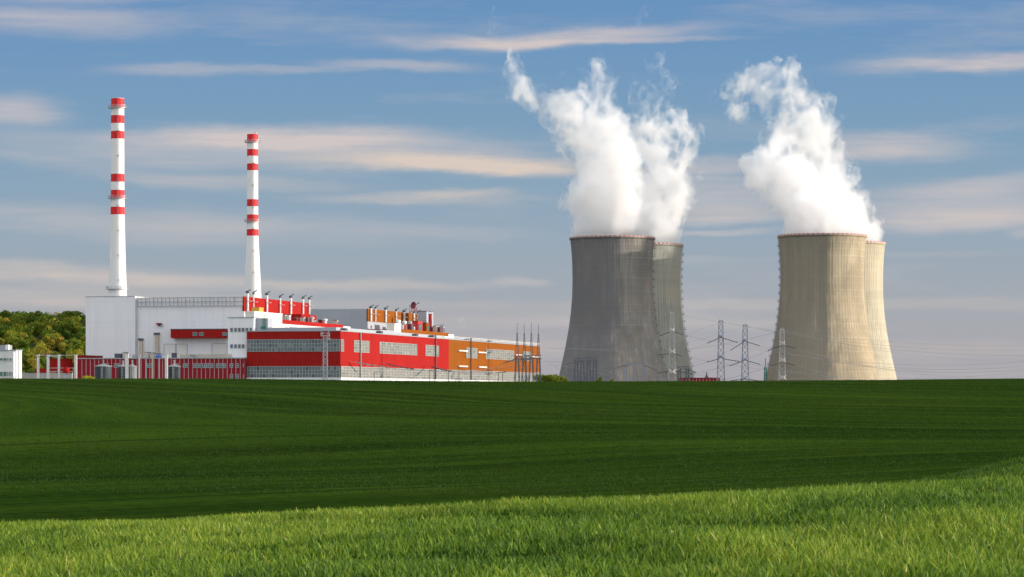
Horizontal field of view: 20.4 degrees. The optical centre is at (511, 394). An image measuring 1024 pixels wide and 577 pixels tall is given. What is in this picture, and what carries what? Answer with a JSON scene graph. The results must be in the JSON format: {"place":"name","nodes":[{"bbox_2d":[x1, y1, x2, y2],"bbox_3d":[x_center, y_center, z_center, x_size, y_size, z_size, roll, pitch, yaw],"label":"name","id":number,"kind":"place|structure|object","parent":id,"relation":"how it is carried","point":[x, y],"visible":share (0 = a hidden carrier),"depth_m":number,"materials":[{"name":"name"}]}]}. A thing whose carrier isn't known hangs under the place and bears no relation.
{"place":"outdoors","nodes":[
{"label":"outdoors","id":0,"kind":"place"},
{"bbox_2d":[0,345,22,378],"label":"office building","id":1,"kind":"structure","parent":0,"point":[10,363],"depth_m":1130.98,"materials":[{"name":"grey metal"}]},
{"bbox_2d":[0,371,6,376],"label":"window","id":2,"kind":"structure","parent":1,"relation":"in","point":[2,373],"depth_m":1131.12,"materials":[{"name":"glass"}]},
{"bbox_2d":[7,371,12,376],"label":"window","id":3,"kind":"structure","parent":1,"relation":"in","point":[9,373],"depth_m":1129.19,"materials":[{"name":"grey glass"}]},
{"bbox_2d":[22,373,72,378],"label":"yard wall","id":4,"kind":"structure","parent":0,"point":[32,375],"depth_m":1142.82,"materials":[{"name":"concrete"}]},
{"bbox_2d":[30,335,75,366],"bbox_3d":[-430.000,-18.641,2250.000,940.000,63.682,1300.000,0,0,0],"label":"wooded hillside","id":5,"kind":"structure","parent":0,"point":[32,345],"depth_m":2007.17,"materials":[{"name":"green plant"}]},
{"bbox_2d":[0,310,85,377],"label":"forest","id":6,"kind":"object","parent":5,"relation":"on","point":[19,330],"visible":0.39,"depth_m":1954.86,"materials":[{"name":"green plant"}]},
{"bbox_2d":[35,358,71,372],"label":"red shed","id":7,"kind":"structure","parent":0,"point":[65,362],"depth_m":1226.16,"materials":[{"name":"red paint"}]},
{"bbox_2d":[77,355,102,378],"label":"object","id":8,"kind":"structure","parent":0,"point":[86,356],"depth_m":1232.86,"materials":[{"name":"white paint"}]},
{"bbox_2d":[85,289,311,357],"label":"reactor hall","id":9,"kind":"structure","parent":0,"point":[140,325],"depth_m":1259.29,"materials":[{"name":"grey metal"}]},
{"bbox_2d":[164,344,175,354],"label":"roller door","id":10,"kind":"structure","parent":9,"relation":"in","point":[169,349],"depth_m":1257.55,"materials":[{"name":"grey metal"}]},
{"bbox_2d":[176,344,187,354],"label":"roller door","id":11,"kind":"structure","parent":9,"relation":"in","point":[180,348],"depth_m":1256.32,"materials":[{"name":"grey metal"}]},
{"bbox_2d":[212,343,226,353],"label":"roller door","id":12,"kind":"structure","parent":9,"relation":"in","point":[217,348],"depth_m":1252.34,"materials":[{"name":"grey metal"}]},
{"bbox_2d":[0,378,1023,576],"bbox_3d":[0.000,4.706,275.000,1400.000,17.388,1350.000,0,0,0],"label":"field","id":13,"kind":"structure","parent":0,"point":[31,503],"depth_m":187.28,"materials":[{"name":"green plant"}]},
{"bbox_2d":[0,471,1023,576],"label":"grass","id":14,"kind":"structure","parent":13,"relation":"on","point":[823,551],"depth_m":20.67,"materials":[{"name":"green plant"}]},
{"bbox_2d":[0,378,1023,493],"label":"wheat","id":15,"kind":"object","parent":13,"relation":"on","point":[481,476],"visible":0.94,"depth_m":202.16,"materials":[{"name":"green plant"}]},
{"bbox_2d":[0,456,1023,529],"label":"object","id":16,"kind":"object","parent":13,"relation":"on","point":[1014,468],"visible":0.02,"depth_m":36.01,"materials":[{"name":"green plant"}]},
{"bbox_2d":[0,0,1023,380],"label":"sky","id":17,"kind":"structure","parent":0,"point":[446,157],"materials":[{"name":"blue"}]},
{"bbox_2d":[559,235,667,381],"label":"cooling tower","id":18,"kind":"structure","parent":0,"point":[612,294],"depth_m":2003.55,"materials":[{"name":"concrete"}]},
{"bbox_2d":[652,242,694,380],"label":"cooling tower","id":19,"kind":"structure","parent":0,"point":[667,276],"depth_m":2102.39,"materials":[{"name":"concrete"}]},
{"bbox_2d":[679,372,726,380],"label":"red shed","id":20,"kind":"structure","parent":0,"point":[699,379],"depth_m":1560.00,"materials":[{"name":"red paint"}]},
{"bbox_2d":[763,233,878,380],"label":"cooling tower","id":21,"kind":"structure","parent":0,"point":[821,291],"depth_m":1999.28,"materials":[{"name":"concrete"}]},
{"bbox_2d":[864,241,896,379],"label":"cooling tower","id":22,"kind":"structure","parent":0,"point":[873,280],"depth_m":2099.42,"materials":[{"name":"beige concrete"}]},
{"label":"ground","id":23,"kind":"structure","parent":0,"visible":0},
{"bbox_2d":[36,355,76,378],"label":"pipe portal","id":24,"kind":"object","parent":23,"relation":"on","point":[59,371],"visible":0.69,"depth_m":1119.55,"materials":[{"name":"white paint"}]},
{"bbox_2d":[63,367,69,378],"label":"expansion vessel","id":25,"kind":"object","parent":23,"relation":"on","point":[66,370],"visible":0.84,"depth_m":1115.17,"materials":[{"name":"metal"}]},
{"bbox_2d":[94,360,111,378],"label":"storage tank","id":26,"kind":"object","parent":23,"relation":"on","point":[103,370],"visible":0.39,"depth_m":1102.27,"materials":[{"name":"grey metal"}]},
{"bbox_2d":[106,98,128,295],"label":"chimney","id":27,"kind":"object","parent":23,"relation":"on","point":[117,275],"visible":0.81,"depth_m":1312.15,"materials":[{"name":"white paint"}]},
{"bbox_2d":[118,360,124,378],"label":"storage tank","id":28,"kind":"object","parent":23,"relation":"on","point":[121,371],"visible":0.31,"depth_m":1108.33,"materials":[{"name":"grey metal"}]},
{"bbox_2d":[125,354,128,378],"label":"yard post","id":29,"kind":"object","parent":23,"relation":"on","point":[126,365],"visible":0.45,"depth_m":1084.43,"materials":[{"name":"white paint"}]},
{"bbox_2d":[129,360,136,378],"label":"storage tank","id":30,"kind":"object","parent":23,"relation":"on","point":[132,371],"visible":0.28,"depth_m":1098.49,"materials":[{"name":"metal"}]},
{"bbox_2d":[138,355,140,378],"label":"yard post","id":31,"kind":"object","parent":23,"relation":"on","point":[139,366],"visible":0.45,"depth_m":1089.71,"materials":[{"name":"white metal"}]},
{"bbox_2d":[77,352,246,378],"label":"red building","id":32,"kind":"structure","parent":23,"relation":"on","point":[211,366],"depth_m":1162.55,"materials":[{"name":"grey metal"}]},
{"bbox_2d":[193,363,212,367],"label":"window","id":33,"kind":"structure","parent":32,"relation":"in","point":[196,365],"depth_m":1159.64,"materials":[{"name":"glass"}]},
{"bbox_2d":[216,363,225,367],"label":"window","id":34,"kind":"structure","parent":32,"relation":"in","point":[218,365],"depth_m":1157.95,"materials":[{"name":"glass"}]},
{"bbox_2d":[165,354,167,378],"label":"yard post","id":35,"kind":"object","parent":23,"relation":"on","point":[166,365],"visible":0.45,"depth_m":1084.48,"materials":[{"name":"white metal"}]},
{"bbox_2d":[168,360,180,378],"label":"storage tank","id":36,"kind":"object","parent":23,"relation":"on","point":[173,370],"visible":0.36,"depth_m":1105.89,"materials":[{"name":"grey metal"}]},
{"bbox_2d":[227,317,271,357],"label":"office block","id":37,"kind":"structure","parent":23,"relation":"on","point":[239,328],"depth_m":1161.57,"materials":[{"name":"grey metal"}]},
{"bbox_2d":[244,132,260,297],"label":"chimney","id":38,"kind":"object","parent":23,"relation":"on","point":[252,281],"visible":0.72,"depth_m":1497.23,"materials":[{"name":"white paint"}]},
{"bbox_2d":[244,307,350,327],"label":"electrical building","id":39,"kind":"structure","parent":23,"relation":"on","point":[279,320],"depth_m":1223.40,"materials":[{"name":"paint"}]},
{"bbox_2d":[320,331,329,379],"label":"floodlight mast","id":40,"kind":"object","parent":23,"relation":"on","point":[326,344],"visible":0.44,"depth_m":1104.14,"materials":[{"name":"metal"}]},
{"bbox_2d":[309,301,420,328],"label":"reactor hall","id":41,"kind":"structure","parent":23,"relation":"on","point":[370,318],"depth_m":1422.03,"materials":[{"name":"grey metal"}]},
{"bbox_2d":[409,302,418,313],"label":"dish antenna","id":42,"kind":"object","parent":41,"relation":"on","point":[413,305],"visible":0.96,"depth_m":1512.69,"materials":[{"name":"red paint"}]},
{"bbox_2d":[246,327,539,381],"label":"turbine hall","id":43,"kind":"structure","parent":23,"relation":"on","point":[294,353],"depth_m":1202.46,"materials":[{"name":"red metal"}]},
{"bbox_2d":[247,339,339,351],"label":"window","id":44,"kind":"structure","parent":43,"relation":"in","point":[253,345],"depth_m":1154.56,"materials":[{"name":"grey glass"}]},
{"bbox_2d":[247,366,339,377],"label":"window","id":45,"kind":"structure","parent":43,"relation":"in","point":[252,371],"depth_m":1154.56,"materials":[{"name":"grey glass"}]},
{"bbox_2d":[341,339,343,351],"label":"window","id":46,"kind":"structure","parent":43,"relation":"in","point":[342,340],"depth_m":1152.02,"materials":[{"name":"grey glass"}]},
{"bbox_2d":[353,340,369,352],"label":"window","id":47,"kind":"structure","parent":43,"relation":"in","point":[365,345],"depth_m":1180.78,"materials":[{"name":"grey glass"}]},
{"bbox_2d":[341,366,447,379],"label":"window","id":48,"kind":"structure","parent":43,"relation":"in","point":[346,371],"depth_m":1224.83,"materials":[{"name":"grey glass"}]},
{"bbox_2d":[379,342,416,354],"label":"window","id":49,"kind":"structure","parent":43,"relation":"in","point":[384,347],"depth_m":1234.74,"materials":[{"name":"grey glass"}]},
{"bbox_2d":[425,345,438,355],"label":"window","id":50,"kind":"structure","parent":43,"relation":"in","point":[429,349],"depth_m":1291.78,"materials":[{"name":"grey glass"}]},
{"bbox_2d":[466,348,477,357],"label":"window","id":51,"kind":"structure","parent":43,"relation":"in","point":[474,350],"depth_m":1368.06,"materials":[{"name":"grey glass"}]},
{"bbox_2d":[449,370,538,380],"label":"window","id":52,"kind":"structure","parent":43,"relation":"in","point":[482,375],"depth_m":1396.41,"materials":[{"name":"white glass"}]},
{"bbox_2d":[485,349,513,359],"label":"window","id":53,"kind":"structure","parent":43,"relation":"in","point":[491,353],"depth_m":1423.26,"materials":[{"name":"grey glass"}]},
{"bbox_2d":[522,351,530,360],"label":"window","id":54,"kind":"structure","parent":43,"relation":"in","point":[527,353],"depth_m":1484.47,"materials":[{"name":"grey glass"}]},
{"bbox_2d":[365,320,453,337],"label":"electrical building","id":55,"kind":"structure","parent":23,"relation":"on","point":[397,326],"depth_m":1409.31,"materials":[{"name":"white paint"}]},
{"bbox_2d":[407,324,413,329],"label":"roof plant","id":56,"kind":"object","parent":55,"relation":"on","point":[410,326],"visible":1,"depth_m":1414.46,"materials":[{"name":"red paint"}]},
{"bbox_2d":[412,321,422,330],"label":"roof plant","id":57,"kind":"object","parent":55,"relation":"on","point":[416,323],"visible":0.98,"depth_m":1429.79,"materials":[{"name":"red paint"}]},
{"bbox_2d":[423,321,428,330],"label":"roof plant","id":58,"kind":"object","parent":55,"relation":"on","point":[425,326],"visible":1,"depth_m":1443.69,"materials":[{"name":"orange metal"}]},
{"bbox_2d":[428,312,431,326],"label":"roof plant","id":59,"kind":"object","parent":55,"relation":"on","point":[430,319],"visible":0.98,"depth_m":1459.99,"materials":[{"name":"red paint"}]},
{"bbox_2d":[418,311,432,326],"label":"tower box","id":60,"kind":"object","parent":23,"relation":"on","point":[423,316],"visible":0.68,"depth_m":1478.72,"materials":[{"name":"grey metal"}]},
{"bbox_2d":[503,323,541,381],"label":"switchyard gantry","id":61,"kind":"object","parent":23,"relation":"on","point":[522,358],"visible":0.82,"depth_m":1209.35,"materials":[{"name":"metal"}]},
{"bbox_2d":[352,361,514,370],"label":"power cable","id":62,"kind":"object","parent":61,"relation":"attached to","point":[407,369],"visible":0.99,"depth_m":1170.13,"materials":[{"name":"metal"}]},
{"bbox_2d":[381,362,521,371],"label":"power cable","id":63,"kind":"object","parent":61,"relation":"hanging from","point":[426,370],"visible":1,"depth_m":1206.91,"materials":[{"name":"metal"}]},
{"bbox_2d":[428,365,527,373],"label":"power cable","id":64,"kind":"object","parent":61,"relation":"attached to","point":[459,372],"visible":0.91,"depth_m":1269.36,"materials":[{"name":"metal"}]},
{"bbox_2d":[533,374,548,381],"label":"roadside tree","id":65,"kind":"object","parent":23,"relation":"on","point":[540,379],"visible":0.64,"depth_m":1296.97,"materials":[{"name":"green plant"}]},
{"bbox_2d":[537,375,556,381],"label":"roadside tree","id":66,"kind":"object","parent":23,"relation":"on","point":[554,379],"visible":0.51,"depth_m":1297.52,"materials":[{"name":"green plant"}]},
{"bbox_2d":[546,374,560,380],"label":"roadside tree","id":67,"kind":"object","parent":23,"relation":"on","point":[551,377],"visible":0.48,"depth_m":1296.86,"materials":[{"name":"green plant"}]},
{"bbox_2d":[559,375,567,380],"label":"green bush","id":68,"kind":"object","parent":23,"relation":"on","point":[562,378],"visible":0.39,"depth_m":1288.25,"materials":[{"name":"green plant"}]},
{"bbox_2d":[564,358,596,381],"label":"switchyard gantry","id":69,"kind":"object","parent":23,"relation":"on","point":[574,362],"visible":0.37,"depth_m":1329.35,"materials":[{"name":"metal"}]},
{"bbox_2d":[611,362,656,380],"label":"switchyard gantry","id":70,"kind":"object","parent":23,"relation":"on","point":[623,365],"visible":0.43,"depth_m":1499.38,"materials":[{"name":"grey metal"}]},
{"bbox_2d":[657,312,692,380],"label":"pylon","id":71,"kind":"object","parent":23,"relation":"on","point":[673,352],"visible":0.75,"depth_m":1398.55,"materials":[{"name":"metal"}]},
{"bbox_2d":[550,317,665,348],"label":"power cable","id":72,"kind":"object","parent":71,"relation":"attached to","point":[601,343],"visible":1,"depth_m":1432.63,"materials":[{"name":"metal"}]},
{"bbox_2d":[677,314,1020,345],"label":"power cable","id":73,"kind":"object","parent":71,"relation":"attached to","point":[901,342],"visible":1,"depth_m":1519.78,"materials":[{"name":"metal"}]},
{"bbox_2d":[684,356,1023,378],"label":"power cable","id":74,"kind":"object","parent":71,"relation":"attached to","point":[855,377],"visible":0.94,"depth_m":1448.90,"materials":[{"name":"metal"}]},
{"bbox_2d":[685,335,1023,364],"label":"power cable","id":75,"kind":"object","parent":71,"relation":"attached to","point":[829,359],"visible":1,"depth_m":1431.86,"materials":[{"name":"metal"}]},
{"bbox_2d":[676,366,695,380],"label":"switchyard gantry","id":76,"kind":"object","parent":23,"relation":"on","point":[678,374],"visible":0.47,"depth_m":1499.38,"materials":[{"name":"metal"}]},
{"bbox_2d":[707,321,738,380],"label":"pylon","id":77,"kind":"object","parent":23,"relation":"on","point":[722,340],"visible":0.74,"depth_m":1478.55,"materials":[{"name":"grey metal"}]},
{"bbox_2d":[565,362,705,374],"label":"power cable","id":78,"kind":"object","parent":77,"relation":"attached to","point":[634,374],"visible":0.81,"depth_m":1468.14,"materials":[{"name":"metal"}]},
{"bbox_2d":[737,342,1017,369],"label":"power cable","id":79,"kind":"object","parent":77,"relation":"attached to","point":[892,367],"visible":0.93,"depth_m":1526.13,"materials":[{"name":"metal"}]},
{"bbox_2d":[735,324,1023,350],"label":"power cable","id":80,"kind":"object","parent":77,"relation":"attached to","point":[882,345],"visible":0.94,"depth_m":1533.76,"materials":[{"name":"metal"}]},
{"bbox_2d":[743,362,1020,379],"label":"power cable","id":81,"kind":"object","parent":77,"relation":"attached to","point":[835,377],"visible":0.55,"depth_m":1494.61,"materials":[{"name":"metal"}]},
{"bbox_2d":[730,325,759,380],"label":"pylon","id":82,"kind":"object","parent":23,"relation":"on","point":[745,359],"visible":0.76,"depth_m":1558.39,"materials":[{"name":"grey metal"}]},
{"bbox_2d":[761,329,969,354],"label":"power cable","id":83,"kind":"object","parent":82,"relation":"attached to","point":[882,348],"visible":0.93,"depth_m":1576.89,"materials":[{"name":"metal"}]},
{"bbox_2d":[762,346,1023,371],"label":"power cable","id":84,"kind":"object","parent":82,"relation":"attached to","point":[873,367],"visible":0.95,"depth_m":1578.13,"materials":[{"name":"metal"}]},
{"bbox_2d":[763,358,766,380],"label":"lattice mast","id":85,"kind":"object","parent":23,"relation":"on","point":[764,375],"visible":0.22,"depth_m":1419.32,"materials":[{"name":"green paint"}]},
{"bbox_2d":[768,327,794,380],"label":"pylon","id":86,"kind":"object","parent":23,"relation":"on","point":[782,361],"visible":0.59,"depth_m":1338.59,"materials":[{"name":"metal"}]},
{"bbox_2d":[583,331,778,351],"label":"power cable","id":87,"kind":"object","parent":86,"relation":"attached to","point":[683,349],"visible":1,"depth_m":1387.31,"materials":[{"name":"metal"}]},
{"bbox_2d":[600,352,763,376],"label":"power cable","id":88,"kind":"object","parent":86,"relation":"attached to","point":[676,375],"visible":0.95,"depth_m":1429.43,"materials":[{"name":"metal"}]},
{"bbox_2d":[782,330,988,360],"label":"power cable","id":89,"kind":"object","parent":86,"relation":"attached to","point":[887,351],"visible":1,"depth_m":1428.50,"materials":[{"name":"metal"}]},
{"bbox_2d":[795,348,1016,376],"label":"power cable","id":90,"kind":"object","parent":86,"relation":"attached to","point":[899,371],"visible":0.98,"depth_m":1442.91,"materials":[{"name":"metal"}]}
]}

